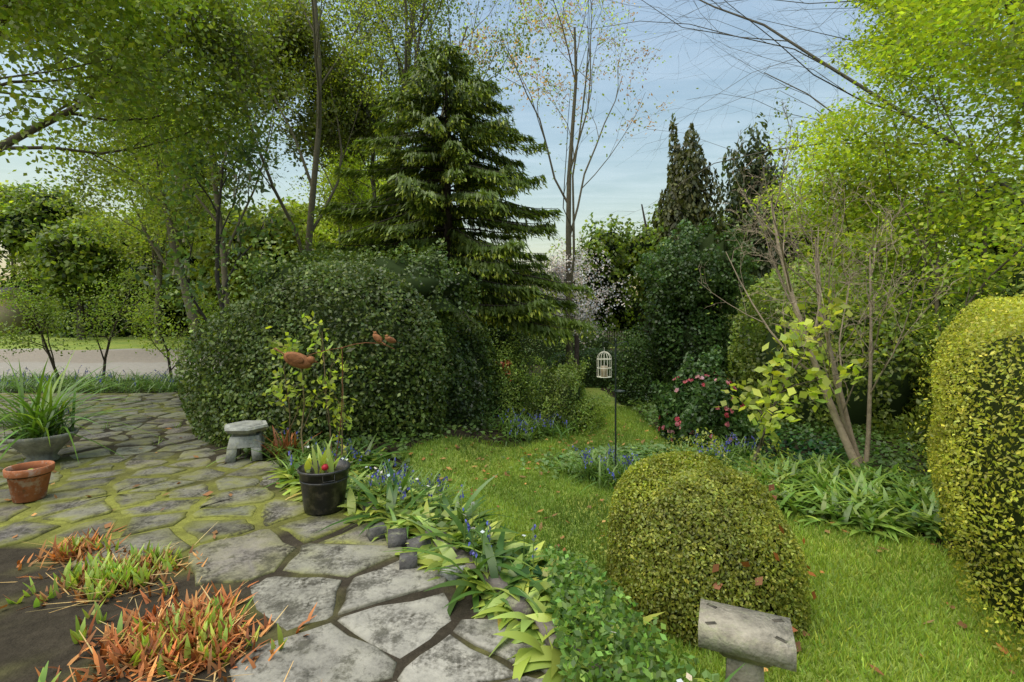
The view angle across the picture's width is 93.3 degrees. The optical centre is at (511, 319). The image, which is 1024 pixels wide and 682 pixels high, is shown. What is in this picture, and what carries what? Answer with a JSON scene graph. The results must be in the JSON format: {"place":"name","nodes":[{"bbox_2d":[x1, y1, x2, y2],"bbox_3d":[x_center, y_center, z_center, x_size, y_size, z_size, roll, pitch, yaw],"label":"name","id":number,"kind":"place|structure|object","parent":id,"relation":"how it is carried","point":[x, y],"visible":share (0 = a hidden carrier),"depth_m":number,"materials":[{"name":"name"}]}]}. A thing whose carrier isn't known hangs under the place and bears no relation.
{"place":"outdoors","nodes":[
{"label":"outdoors","id":0,"kind":"place"},
{"bbox_2d":[0,0,313,253],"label":"leaves","id":1,"kind":"object","parent":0,"point":[62,18],"depth_m":7.93,"materials":[{"name":"green plant"}]},
{"bbox_2d":[310,0,573,237],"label":"ivy tree","id":2,"kind":"object","parent":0,"point":[423,30],"depth_m":18.91,"materials":[{"name":"green plant"}]},
{"bbox_2d":[0,333,1023,681],"bbox_3d":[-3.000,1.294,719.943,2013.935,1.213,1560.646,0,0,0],"label":"ground","id":3,"kind":"structure","parent":0,"point":[134,359],"depth_m":6.11,"materials":[{"name":"green plant"}]},
{"bbox_2d":[0,287,42,335],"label":"car","id":4,"kind":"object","parent":3,"relation":"on","point":[4,318],"visible":0.36,"depth_m":34.99,"materials":[{"name":"beige metal"}]},
{"bbox_2d":[0,256,84,377],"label":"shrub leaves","id":5,"kind":"object","parent":3,"relation":"on","point":[49,311],"depth_m":11.56,"materials":[{"name":"green plant"}]},
{"bbox_2d":[48,256,185,377],"bbox_3d":[-9.720,-0.053,12.313,2.848,3.261,2.736,0,0,0],"label":"shrub","id":6,"kind":"object","parent":3,"relation":"on","point":[123,274],"depth_m":12.07,"materials":[{"name":"green plant"}]},
{"bbox_2d":[34,81,234,343],"bbox_3d":[-19.396,-6.457,26.325,8.001,15.630,9.599,0,0,0],"label":"tree","id":7,"kind":"object","parent":3,"relation":"on","point":[122,231],"depth_m":25.88,"materials":[{"name":"green plant"}]},
{"bbox_2d":[31,26,259,349],"bbox_3d":[-15.389,-5.966,20.724,8.781,14.843,9.250,0,0,0],"label":"leaning tree","id":8,"kind":"object","parent":3,"relation":"on","point":[192,182],"depth_m":19.98,"materials":[{"name":"green plant"}]},
{"bbox_2d":[113,291,209,377],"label":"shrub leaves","id":9,"kind":"object","parent":3,"relation":"on","point":[145,322],"depth_m":11.56,"materials":[{"name":"green plant"}]},
{"bbox_2d":[99,4,284,354],"bbox_3d":[-10.719,-8.322,15.989,8.143,19.659,8.379,0,0,20],"label":"tree","id":10,"kind":"object","parent":3,"relation":"on","point":[224,272],"visible":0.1,"depth_m":16.79,"materials":[{"name":"brown plant"}]},
{"bbox_2d":[82,0,328,204],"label":"tall tree leaves","id":11,"kind":"object","parent":10,"relation":"attached to","point":[239,115],"visible":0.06,"depth_m":17.41,"materials":[{"name":"green plant"}]},
{"bbox_2d":[145,0,412,196],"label":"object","id":12,"kind":"object","parent":10,"relation":"attached to","point":[329,134],"visible":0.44,"depth_m":15.21,"materials":[{"name":"green plant"}]},
{"bbox_2d":[166,288,244,376],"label":"shrub leaves","id":13,"kind":"object","parent":3,"relation":"on","point":[207,313],"depth_m":11.44,"materials":[{"name":"green plant"}]},
{"bbox_2d":[135,110,299,342],"bbox_3d":[-6.745,-1.689,11.280,3.014,6.602,3.092,0,0,32],"label":"tree","id":14,"kind":"object","parent":3,"relation":"on","point":[249,164],"depth_m":11.12,"materials":[{"name":"green plant"}]},
{"bbox_2d":[172,117,272,294],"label":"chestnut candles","id":15,"kind":"object","parent":14,"relation":"on","point":[183,240],"visible":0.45,"depth_m":11.39,"materials":[{"name":"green plant"}]},
{"bbox_2d":[0,393,544,681],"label":"moss joints","id":16,"kind":"object","parent":3,"relation":"on","point":[40,638],"visible":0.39,"depth_m":2.79,"materials":[{"name":"green plant"}]},
{"bbox_2d":[6,529,286,681],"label":"ground plants","id":17,"kind":"object","parent":16,"relation":"on","point":[107,572],"visible":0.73,"depth_m":2.70,"materials":[{"name":"green plant"}]},
{"bbox_2d":[0,523,321,681],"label":"reddish ground plants","id":18,"kind":"object","parent":16,"relation":"on","point":[123,655],"visible":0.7,"depth_m":2.41,"materials":[{"name":"orange plant"}]},
{"bbox_2d":[297,459,350,515],"bbox_3d":[-1.560,1.394,4.020,0.420,0.352,0.428,0,0,0],"label":"plant pot","id":19,"kind":"object","parent":16,"relation":"on","point":[324,493],"visible":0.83,"depth_m":3.87,"materials":[{"name":"plastic"}]},
{"bbox_2d":[321,464,327,472],"bbox_3d":[-1.520,1.221,3.930,0.053,0.099,0.053,0,0,23],"label":"red tulip","id":20,"kind":"object","parent":19,"relation":"on","point":[324,467],"visible":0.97,"depth_m":3.91,"materials":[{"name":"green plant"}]},
{"bbox_2d":[273,331,395,467],"bbox_3d":[-1.457,0.808,4.039,1.048,1.426,0.120,0,0,0],"label":"balancing birds stake","id":21,"kind":"object","parent":19,"relation":"in","point":[298,360],"visible":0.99,"depth_m":4.02,"materials":[{"name":"brown metal"}]},
{"bbox_2d":[0,392,548,681],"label":"terrace slabs","id":22,"kind":"structure","parent":3,"relation":"on","point":[329,652],"depth_m":3.25,"materials":[{"name":"grey stone"}]},
{"bbox_2d":[2,460,54,502],"bbox_3d":[-4.210,1.421,4.220,0.326,0.292,0.326,0,0,0],"label":"terracotta pot","id":23,"kind":"object","parent":22,"relation":"on","point":[27,481],"visible":1,"depth_m":4.14,"materials":[{"name":"orange ceramic"}]},
{"bbox_2d":[2,427,78,462],"bbox_3d":[-5.200,1.409,5.350,0.620,0.315,0.620,0,0,0],"label":"stone bowl planter","id":24,"kind":"object","parent":22,"relation":"on","point":[35,449],"visible":0.66,"depth_m":5.22,"materials":[{"name":"grey stone"}]},
{"bbox_2d":[224,420,268,462],"bbox_3d":[-3.020,1.375,5.500,0.433,0.385,0.496,0,0,-31],"label":"stone stool","id":25,"kind":"object","parent":22,"relation":"on","point":[247,433],"visible":0.98,"depth_m":5.37,"materials":[{"name":"grey stone"}]},
{"bbox_2d":[162,0,411,259],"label":"tall tree","id":26,"kind":"object","parent":3,"relation":"on","point":[312,180],"visible":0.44,"depth_m":13.89,"materials":[{"name":"brown plant"}]},
{"bbox_2d":[124,0,435,168],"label":"leaves","id":27,"kind":"object","parent":26,"relation":"attached to","point":[323,42],"visible":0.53,"depth_m":13.94,"materials":[{"name":"green plant"}]},
{"bbox_2d":[262,338,313,445],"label":"spindly shrub leaves","id":28,"kind":"object","parent":3,"relation":"on","point":[279,390],"depth_m":5.44,"materials":[{"name":"green plant"}]},
{"bbox_2d":[262,425,317,459],"bbox_3d":[-2.607,1.411,5.566,0.703,0.379,0.689,0,0,26],"label":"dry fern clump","id":29,"kind":"object","parent":3,"relation":"on","point":[286,443],"visible":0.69,"depth_m":5.55,"materials":[{"name":"orange plant"}]},
{"bbox_2d":[261,326,330,453],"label":"spindly shrub leaves","id":30,"kind":"object","parent":3,"relation":"on","point":[289,348],"depth_m":5.30,"materials":[{"name":"green plant"}]},
{"bbox_2d":[302,310,343,451],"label":"spindly shrub leaves","id":31,"kind":"object","parent":3,"relation":"on","point":[318,341],"depth_m":5.63,"materials":[{"name":"green plant"}]},
{"bbox_2d":[153,231,502,450],"bbox_3d":[-2.633,0.158,7.872,5.088,3.538,4.238,0,0,0],"label":"holly hedge","id":32,"kind":"object","parent":3,"relation":"on","point":[434,337],"depth_m":6.49,"materials":[{"name":"green plant"}]},
{"bbox_2d":[322,361,357,457],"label":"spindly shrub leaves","id":33,"kind":"object","parent":3,"relation":"on","point":[336,410],"depth_m":5.29,"materials":[{"name":"green plant"}]},
{"bbox_2d":[278,77,403,251],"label":"tree leaves","id":34,"kind":"object","parent":3,"relation":"on","point":[341,197],"depth_m":24.95,"materials":[{"name":"green plant"}]},
{"bbox_2d":[0,366,757,681],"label":"flower stems","id":35,"kind":"object","parent":3,"relation":"on","point":[381,486],"visible":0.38,"depth_m":4.91,"materials":[{"name":"green plant"}]},
{"bbox_2d":[0,365,758,557],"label":"blue flowers","id":36,"kind":"object","parent":35,"relation":"attached to","point":[468,527],"visible":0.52,"depth_m":5.61,"materials":[{"name":"blue plant"}]},
{"bbox_2d":[287,0,543,202],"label":"tree","id":37,"kind":"object","parent":3,"relation":"on","point":[442,111],"visible":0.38,"depth_m":17.27,"materials":[{"name":"green plant"}]},
{"bbox_2d":[277,0,541,200],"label":"tall tree leaves","id":38,"kind":"object","parent":37,"relation":"attached to","point":[409,14],"visible":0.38,"depth_m":18.44,"materials":[{"name":"green plant"}]},
{"bbox_2d":[309,37,596,346],"bbox_3d":[-1.532,-2.152,10.832,6.494,8.107,7.327,0,0,0],"label":"spruce tree","id":39,"kind":"object","parent":3,"relation":"on","point":[421,202],"depth_m":9.83,"materials":[{"name":"green plant"}]},
{"bbox_2d":[0,347,958,681],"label":"strap leaf plants","id":40,"kind":"object","parent":3,"relation":"on","point":[38,421],"visible":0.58,"depth_m":4.48,"materials":[{"name":"green plant"}]},
{"bbox_2d":[362,501,606,678],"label":"edging stones","id":41,"kind":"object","parent":3,"relation":"on","point":[397,537],"visible":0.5,"depth_m":3.03,"materials":[{"name":"stone"}]},
{"bbox_2d":[304,443,691,681],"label":"white flowers","id":42,"kind":"object","parent":3,"relation":"on","point":[688,676],"visible":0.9,"depth_m":2.98,"materials":[{"name":"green plant"}]},
{"bbox_2d":[0,417,1014,681],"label":"fallen leaf litter","id":43,"kind":"object","parent":3,"relation":"on","point":[798,645],"visible":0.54,"depth_m":4.30,"materials":[{"name":"brown plant"}]},
{"bbox_2d":[0,146,1023,345],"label":"tree line","id":44,"kind":"object","parent":3,"relation":"on","point":[55,267],"depth_m":32.53,"materials":[{"name":"green plant"}]},
{"bbox_2d":[441,0,698,381],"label":"bare tree","id":45,"kind":"object","parent":3,"relation":"on","point":[570,229],"depth_m":13.10,"materials":[{"name":"plant"}]},
{"bbox_2d":[534,235,630,380],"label":"cherry","id":46,"kind":"object","parent":3,"relation":"on","point":[563,269],"depth_m":12.92,"materials":[{"name":"plant"}]},
{"bbox_2d":[214,374,960,681],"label":"ground cover leaves","id":47,"kind":"object","parent":3,"relation":"on","point":[646,670],"visible":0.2,"depth_m":2.87,"materials":[{"name":"green plant"}]},
{"bbox_2d":[437,311,750,447],"bbox_3d":[1.004,0.662,14.588,6.634,2.568,15.089,0,0,5],"label":"lawn shrub","id":48,"kind":"object","parent":3,"relation":"on","point":[694,403],"depth_m":8.40,"materials":[{"name":"green plant"}]},
{"bbox_2d":[603,330,625,346],"bbox_3d":[6.181,1.330,34.054,3.662,1.140,0.132,0,0,0],"label":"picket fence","id":49,"kind":"object","parent":3,"relation":"on","point":[617,334],"visible":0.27,"depth_m":33.99,"materials":[{"name":"brown wood"}]},
{"bbox_2d":[603,338,628,469],"bbox_3d":[1.230,1.110,5.740,0.310,1.780,0.132,0,0,0],"label":"feeder pole","id":50,"kind":"object","parent":3,"relation":"on","point":[616,391],"visible":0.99,"depth_m":5.74,"materials":[{"name":"metal"}]},
{"bbox_2d":[597,351,611,377],"bbox_3d":[1.095,0.506,5.740,0.176,0.356,0.176,0,0,0],"label":"bird cage","id":51,"kind":"object","parent":50,"relation":"attached to","point":[603,371],"visible":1,"depth_m":5.70,"materials":[{"name":"paint"}]},
{"bbox_2d":[630,217,762,400],"bbox_3d":[3.878,-0.163,10.223,2.668,4.190,2.621,0,0,0],"label":"bush","id":52,"kind":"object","parent":3,"relation":"on","point":[663,286],"depth_m":9.76,"materials":[{"name":"green plant"}]},
{"bbox_2d":[658,369,744,444],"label":"pink flowers","id":53,"kind":"object","parent":3,"relation":"on","point":[677,423],"visible":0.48,"depth_m":7.24,"materials":[{"name":"pink plant"}]},
{"bbox_2d":[589,427,815,652],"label":"rounded shrub","id":54,"kind":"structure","parent":3,"relation":"on","point":[718,485],"depth_m":2.96,"materials":[{"name":"green plant"}]},
{"bbox_2d":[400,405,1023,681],"bbox_3d":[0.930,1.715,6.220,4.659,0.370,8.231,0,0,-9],"label":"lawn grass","id":55,"kind":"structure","parent":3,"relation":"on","point":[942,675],"depth_m":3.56,"materials":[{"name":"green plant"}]},
{"bbox_2d":[635,112,799,337],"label":"conifers","id":56,"kind":"object","parent":3,"relation":"on","point":[691,161],"depth_m":33.92,"materials":[{"name":"green plant"}]},
{"bbox_2d":[698,599,796,681],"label":"stone pedestal","id":57,"kind":"object","parent":3,"relation":"on","point":[754,642],"visible":1,"depth_m":2.06,"materials":[{"name":"grey stone"}]},
{"bbox_2d":[485,0,1023,230],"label":"beech tree","id":58,"kind":"object","parent":3,"relation":"on","point":[833,69],"depth_m":13.02,"materials":[{"name":"green plant"}]},
{"bbox_2d":[695,87,868,466],"bbox_3d":[3.437,-0.463,6.562,2.179,4.758,2.448,0,0,0],"label":"tree","id":59,"kind":"object","parent":3,"relation":"on","point":[845,440],"depth_m":6.28,"materials":[{"name":"plant"}]},
{"bbox_2d":[720,287,880,462],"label":"pale sapling","id":60,"kind":"object","parent":3,"relation":"on","point":[766,399],"depth_m":5.74,"materials":[{"name":"green plant"}]},
{"bbox_2d":[728,153,905,463],"bbox_3d":[3.720,-0.083,6.207,2.165,3.985,1.598,0,0,-31],"label":"tree","id":61,"kind":"object","parent":3,"relation":"on","point":[846,414],"depth_m":6.17,"materials":[{"name":"green plant"}]},
{"bbox_2d":[748,231,911,461],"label":"tree","id":62,"kind":"object","parent":3,"relation":"on","point":[832,363],"visible":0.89,"depth_m":5.79,"materials":[{"name":"brown plant"}]},
{"bbox_2d":[665,184,1023,458],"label":"shrub","id":63,"kind":"object","parent":3,"relation":"on","point":[748,362],"depth_m":8.23,"materials":[{"name":"green plant"}]},
{"bbox_2d":[773,172,966,468],"bbox_3d":[4.424,-0.027,5.778,2.125,3.858,2.493,0,0,0],"label":"tree","id":64,"kind":"object","parent":3,"relation":"on","point":[868,418],"depth_m":5.78,"materials":[{"name":"green plant"}]},
{"bbox_2d":[744,136,1023,341],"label":"hazel leaves","id":65,"kind":"object","parent":3,"relation":"on","point":[870,217],"depth_m":9.42,"materials":[{"name":"green plant"}]},
{"bbox_2d":[748,86,1023,377],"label":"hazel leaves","id":66,"kind":"object","parent":3,"relation":"on","point":[948,161],"depth_m":8.55,"materials":[{"name":"green plant"}]},
{"bbox_2d":[898,262,1023,670],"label":"hedge","id":67,"kind":"object","parent":3,"relation":"on","point":[1007,312],"depth_m":3.17,"materials":[{"name":"green plant"}]},
{"bbox_2d":[0,0,1023,295],"label":"sky","id":68,"kind":"structure","parent":0,"point":[621,188],"materials":[{"name":"blue"}]},
{"bbox_2d":[632,0,1023,281],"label":"beech tree leaves","id":69,"kind":"object","parent":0,"point":[964,15],"depth_m":11.18,"materials":[{"name":"green plant"}]},
{"bbox_2d":[824,0,1023,295],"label":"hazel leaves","id":70,"kind":"object","parent":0,"point":[931,95],"depth_m":10.91,"materials":[{"name":"green plant"}]},
{"bbox_2d":[869,0,1023,123],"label":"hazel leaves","id":71,"kind":"object","parent":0,"point":[1006,51],"depth_m":7.55,"materials":[{"name":"green plant"}]}
]}

